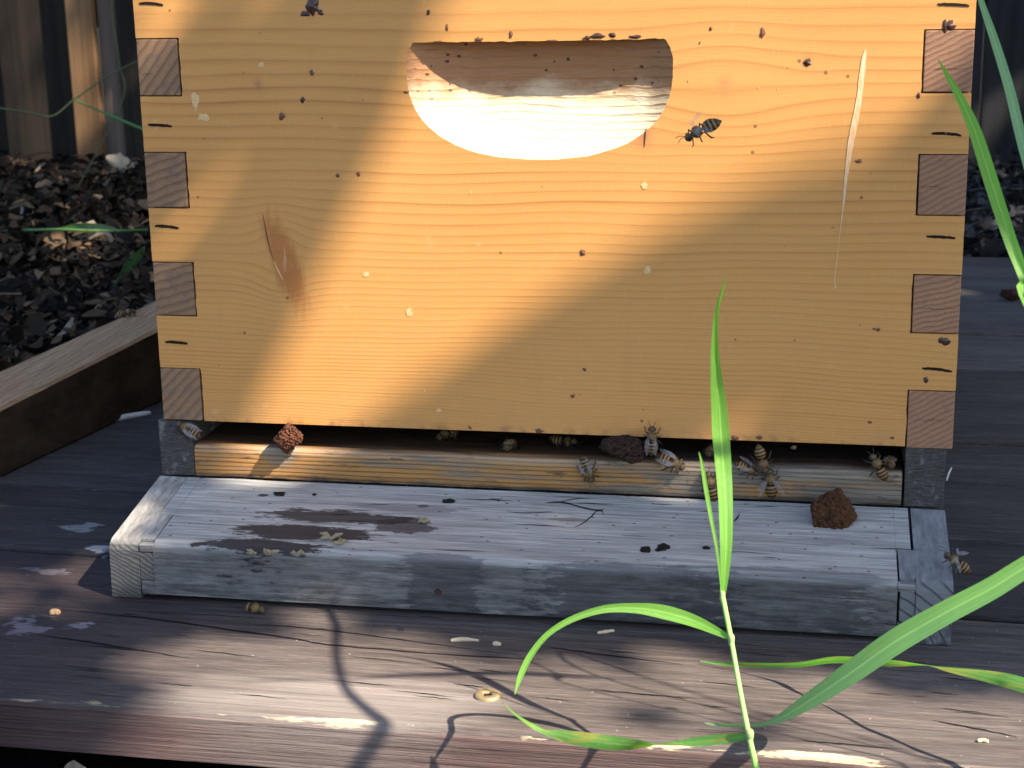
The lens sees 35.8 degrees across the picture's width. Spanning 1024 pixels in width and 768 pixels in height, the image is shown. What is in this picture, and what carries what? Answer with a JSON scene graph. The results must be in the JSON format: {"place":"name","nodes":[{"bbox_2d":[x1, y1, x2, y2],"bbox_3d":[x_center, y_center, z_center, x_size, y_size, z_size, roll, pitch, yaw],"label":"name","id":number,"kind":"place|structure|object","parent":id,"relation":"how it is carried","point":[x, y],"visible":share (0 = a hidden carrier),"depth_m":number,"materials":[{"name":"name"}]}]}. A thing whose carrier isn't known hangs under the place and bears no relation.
{"place":"outdoors","nodes":[
{"label":"outdoors","id":0,"kind":"place"},
{"bbox_2d":[64,760,85,767],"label":"bark litter","id":1,"kind":"object","parent":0,"point":[73,764],"visible":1,"depth_m":0.70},
{"bbox_2d":[0,22,1023,767],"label":"ground","id":2,"kind":"structure","parent":0,"point":[26,758],"depth_m":0.76,"materials":[{"name":"soil"}]},
{"bbox_2d":[0,0,142,190],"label":"grass sprig","id":3,"kind":"object","parent":2,"relation":"on","point":[108,114],"depth_m":2.46,"materials":[{"name":"green plant"}]},
{"bbox_2d":[0,149,155,368],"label":"leaf litter","id":4,"kind":"object","parent":2,"relation":"on","point":[63,253],"visible":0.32,"depth_m":2.05,"materials":[{"name":"brown plant"}]},
{"bbox_2d":[1,223,146,287],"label":"grass sprig","id":5,"kind":"object","parent":4,"relation":"on","point":[136,256],"depth_m":2.02,"materials":[{"name":"green plant"}]},
{"bbox_2d":[74,220,115,247],"bbox_3d":[-0.554,-0.198,2.109,0.058,0.039,0.012,-1,14,-1],"label":"dry leaf","id":6,"kind":"object","parent":4,"relation":"on","point":[89,236],"visible":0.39,"depth_m":2.11,"materials":[{"name":"beige plant"}]},
{"bbox_2d":[106,153,134,172],"bbox_3d":[-0.693,-0.392,2.817,0.053,0.036,0.011,-1,14,-1],"label":"dry leaf","id":7,"kind":"object","parent":4,"relation":"on","point":[119,161],"visible":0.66,"depth_m":2.81,"materials":[{"name":"white plant"}]},
{"bbox_2d":[0,0,1023,182],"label":"wooden fence","id":8,"kind":"object","parent":2,"relation":"on","point":[49,59],"depth_m":3.02,"materials":[{"name":"brown wood"}]},
{"bbox_2d":[0,257,1023,767],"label":"wooden deck","id":9,"kind":"structure","parent":2,"relation":"on","point":[94,667],"depth_m":0.72,"materials":[{"name":"wood"}]},
{"bbox_2d":[49,609,60,614],"bbox_3d":[-0.229,0.114,0.793,0.006,0.004,0.004,2,15,11],"label":"wood chip","id":10,"kind":"object","parent":9,"relation":"on","point":[54,611],"visible":1,"depth_m":0.79,"materials":[{"name":"beige wood"}]},
{"bbox_2d":[0,302,161,474],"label":"edging board","id":11,"kind":"object","parent":9,"relation":"on","point":[76,388],"visible":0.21,"depth_m":1.10,"materials":[{"name":"brown wood"}]},
{"bbox_2d":[114,307,140,318],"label":"honey bee","id":12,"kind":"object","parent":11,"relation":"on","point":[122,313],"visible":1,"depth_m":1.22},
{"bbox_2d":[116,411,150,420],"bbox_3d":[-0.278,0.023,1.150,0.034,0.004,0.005,-11,18,-35],"label":"wood chip","id":13,"kind":"object","parent":9,"relation":"on","point":[133,415],"visible":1,"depth_m":1.15,"materials":[{"name":"grey wood"}]},
{"bbox_2d":[244,601,267,614],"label":"honey bee","id":14,"kind":"object","parent":9,"relation":"on","point":[255,607],"visible":1,"depth_m":0.79},
{"bbox_2d":[450,637,478,641],"bbox_3d":[-0.022,0.121,0.751,0.013,0.002,0.004,2,15,11],"label":"wood chip","id":15,"kind":"object","parent":9,"relation":"on","point":[462,639],"visible":1,"depth_m":0.75,"materials":[{"name":"beige wood"}]},
{"bbox_2d":[474,688,500,701],"bbox_3d":[-0.011,0.137,0.694,0.012,0.004,0.012,2,15,11],"label":"deck screw","id":16,"kind":"object","parent":9,"relation":"on","point":[487,695],"visible":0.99,"depth_m":0.69,"materials":[{"name":"metal"}]},
{"bbox_2d":[493,641,500,645],"bbox_3d":[-0.007,0.122,0.746,0.004,0.003,0.003,2,15,11],"label":"wood chip","id":17,"kind":"object","parent":9,"relation":"on","point":[496,643],"visible":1,"depth_m":0.74,"materials":[{"name":"beige wood"}]},
{"bbox_2d":[109,417,953,645],"bbox_3d":[0.049,0.013,1.021,0.415,0.074,0.600,2,15,11],"label":"bottom board","id":18,"kind":"object","parent":9,"relation":"on","point":[535,524],"visible":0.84,"depth_m":0.80,"materials":[{"name":"grey wood"}]},
{"bbox_2d":[169,416,201,440],"bbox_3d":[-0.176,0.024,0.857,0.019,0.011,0.006,29,-11,2],"label":"honey bee","id":19,"kind":"object","parent":18,"relation":"on","point":[194,432],"visible":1,"depth_m":0.85},
{"bbox_2d":[246,549,256,554],"bbox_3d":[-0.129,0.084,0.786,0.006,0.003,0.004,2,15,11],"label":"wax crumb","id":20,"kind":"object","parent":18,"relation":"on","point":[251,551],"visible":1,"depth_m":0.79,"materials":[{"name":"beige wax"}]},
{"bbox_2d":[263,548,278,554],"bbox_3d":[-0.119,0.083,0.785,0.009,0.004,0.005,2,15,11],"label":"wax crumb","id":21,"kind":"object","parent":18,"relation":"on","point":[267,551],"visible":1,"depth_m":0.78,"materials":[{"name":"beige wax"}]},
{"bbox_2d":[273,423,302,453],"bbox_3d":[-0.119,0.029,0.847,0.017,0.017,0.015,-2,14,-3],"label":"lava rock","id":22,"kind":"object","parent":18,"relation":"on","point":[288,438],"visible":1,"depth_m":0.84,"materials":[{"name":"brown stone"}]},
{"bbox_2d":[290,549,304,555],"bbox_3d":[-0.106,0.083,0.782,0.008,0.004,0.003,2,15,11],"label":"wax crumb","id":23,"kind":"object","parent":18,"relation":"on","point":[299,552],"visible":1,"depth_m":0.78,"materials":[{"name":"beige wax"}]},
{"bbox_2d":[319,531,342,539],"bbox_3d":[-0.090,0.076,0.796,0.012,0.004,0.006,2,15,11],"label":"wax crumb","id":24,"kind":"object","parent":18,"relation":"on","point":[326,535],"visible":1,"depth_m":0.80,"materials":[{"name":"beige wax"}]},
{"bbox_2d":[332,538,345,544],"bbox_3d":[-0.086,0.079,0.790,0.007,0.004,0.005,2,15,11],"label":"wax crumb","id":25,"kind":"object","parent":18,"relation":"on","point":[340,541],"visible":1,"depth_m":0.79,"materials":[{"name":"beige wax"}]},
{"bbox_2d":[417,516,429,522],"bbox_3d":[-0.045,0.069,0.806,0.007,0.003,0.005,2,15,11],"label":"wax crumb","id":26,"kind":"object","parent":18,"relation":"on","point":[423,519],"visible":1,"depth_m":0.81,"materials":[{"name":"beige wax"}]},
{"bbox_2d":[431,430,458,441],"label":"honey bee","id":27,"kind":"object","parent":18,"relation":"on","point":[444,434],"visible":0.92,"depth_m":0.86},
{"bbox_2d":[499,438,519,450],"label":"honey bee","id":28,"kind":"object","parent":18,"relation":"on","point":[510,443],"visible":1,"depth_m":0.84},
{"bbox_2d":[133,0,976,449],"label":"hive box","id":29,"kind":"object","parent":18,"relation":"on","point":[529,216],"visible":1,"depth_m":0.79,"materials":[{"name":"brown wood"}]},
{"bbox_2d":[675,118,721,146],"bbox_3d":[0.074,-0.099,0.619,0.018,0.013,0.014,10,18,37],"label":"honey bee","id":30,"kind":"object","parent":29,"relation":"on","point":[710,125],"visible":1,"depth_m":0.62},
{"bbox_2d":[549,434,583,447],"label":"honey bee","id":31,"kind":"object","parent":18,"relation":"on","point":[558,440],"visible":1,"depth_m":0.84},
{"bbox_2d":[577,454,599,487],"bbox_3d":[0.039,0.045,0.819,0.011,0.019,0.007,-17,10,16],"label":"honey bee","id":32,"kind":"object","parent":18,"relation":"on","point":[584,461],"visible":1,"depth_m":0.82},
{"bbox_2d":[598,435,646,463],"bbox_3d":[0.057,0.033,0.812,0.025,0.016,0.020,2,15,11],"label":"lava rock","id":33,"kind":"object","parent":18,"relation":"on","point":[629,449],"visible":1,"depth_m":0.81,"materials":[{"name":"brown stone"}]},
{"bbox_2d":[642,421,662,455],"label":"honey bee","id":34,"kind":"object","parent":18,"relation":"on","point":[651,444],"visible":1,"depth_m":0.81},
{"bbox_2d":[655,451,692,475],"bbox_3d":[0.082,0.040,0.809,0.020,0.012,0.007,24,-16,5],"label":"honey bee","id":35,"kind":"object","parent":18,"relation":"on","point":[663,458],"visible":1,"depth_m":0.81},
{"bbox_2d":[701,445,713,455],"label":"honey bee","id":36,"kind":"object","parent":18,"relation":"on","point":[709,451],"visible":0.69,"depth_m":0.82},
{"bbox_2d":[699,466,717,501],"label":"honey bee","id":37,"kind":"object","parent":18,"relation":"on","point":[713,493],"visible":0.73,"depth_m":0.81},
{"bbox_2d":[734,461,762,480],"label":"honey bee","id":38,"kind":"object","parent":18,"relation":"on","point":[740,465],"visible":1,"depth_m":0.80},
{"bbox_2d":[751,444,773,477],"bbox_3d":[0.126,0.039,0.799,0.011,0.019,0.007,-14,11,16],"label":"honey bee","id":39,"kind":"object","parent":18,"relation":"on","point":[760,452],"visible":1,"depth_m":0.80},
{"bbox_2d":[760,462,782,499],"bbox_3d":[0.131,0.049,0.802,0.015,0.020,0.007,-5,13,12],"label":"honey bee","id":40,"kind":"object","parent":18,"relation":"on","point":[771,490],"visible":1,"depth_m":0.80},
{"bbox_2d":[810,488,857,529],"bbox_3d":[0.160,0.064,0.787,0.023,0.023,0.021,2,15,11],"label":"lava rock","id":41,"kind":"object","parent":18,"relation":"on","point":[834,509],"visible":1,"depth_m":0.78,"materials":[{"name":"brown stone"}]},
{"bbox_2d":[864,449,887,480],"bbox_3d":[0.182,0.040,0.789,0.011,0.019,0.007,-31,7,-9],"label":"honey bee","id":42,"kind":"object","parent":18,"relation":"on","point":[882,473],"visible":1,"depth_m":0.79},
{"bbox_2d":[880,455,899,469],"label":"honey bee","id":43,"kind":"object","parent":18,"relation":"on","point":[890,461],"visible":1,"depth_m":0.79},
{"bbox_2d":[939,546,970,574],"bbox_3d":[0.206,0.082,0.736,0.014,0.012,0.018,12,19,42],"label":"honey bee","id":44,"kind":"object","parent":18,"relation":"on","point":[963,567],"visible":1,"depth_m":0.73},
{"bbox_2d":[597,629,613,633],"bbox_3d":[0.045,0.118,0.758,0.008,0.002,0.005,2,15,11],"label":"wood chip","id":45,"kind":"object","parent":9,"relation":"on","point":[605,631],"visible":1,"depth_m":0.76,"materials":[{"name":"beige wood"}]},
{"bbox_2d":[977,738,988,742],"bbox_3d":[0.191,0.145,0.644,0.005,0.002,0.002,2,15,11],"label":"wood chip","id":46,"kind":"object","parent":9,"relation":"on","point":[983,740],"visible":1,"depth_m":0.64,"materials":[{"name":"beige wood"}]},
{"bbox_2d":[999,289,1019,300],"bbox_3d":[0.473,-0.084,1.502,0.023,0.012,0.016,2,15,11],"label":"stone","id":47,"kind":"object","parent":9,"relation":"on","point":[1010,294],"visible":0.77,"depth_m":1.50,"materials":[{"name":"brown stone"}]},
{"bbox_2d":[938,0,1023,305],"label":"grass plant","id":48,"kind":"object","parent":2,"relation":"on","point":[992,185],"depth_m":0.56,"materials":[{"name":"green plant"}]},
{"bbox_2d":[963,146,1023,257],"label":"leaf litter","id":49,"kind":"object","parent":2,"relation":"on","point":[978,225],"visible":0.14,"depth_m":1.96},
{"bbox_2d":[500,279,758,767],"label":"grass plant","id":50,"kind":"object","parent":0,"point":[721,437],"depth_m":0.61,"materials":[{"name":"green plant"}]},
{"bbox_2d":[700,556,1023,726],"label":"grass plant","id":51,"kind":"object","parent":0,"point":[885,649],"depth_m":0.60,"materials":[{"name":"green plant"}]}
]}

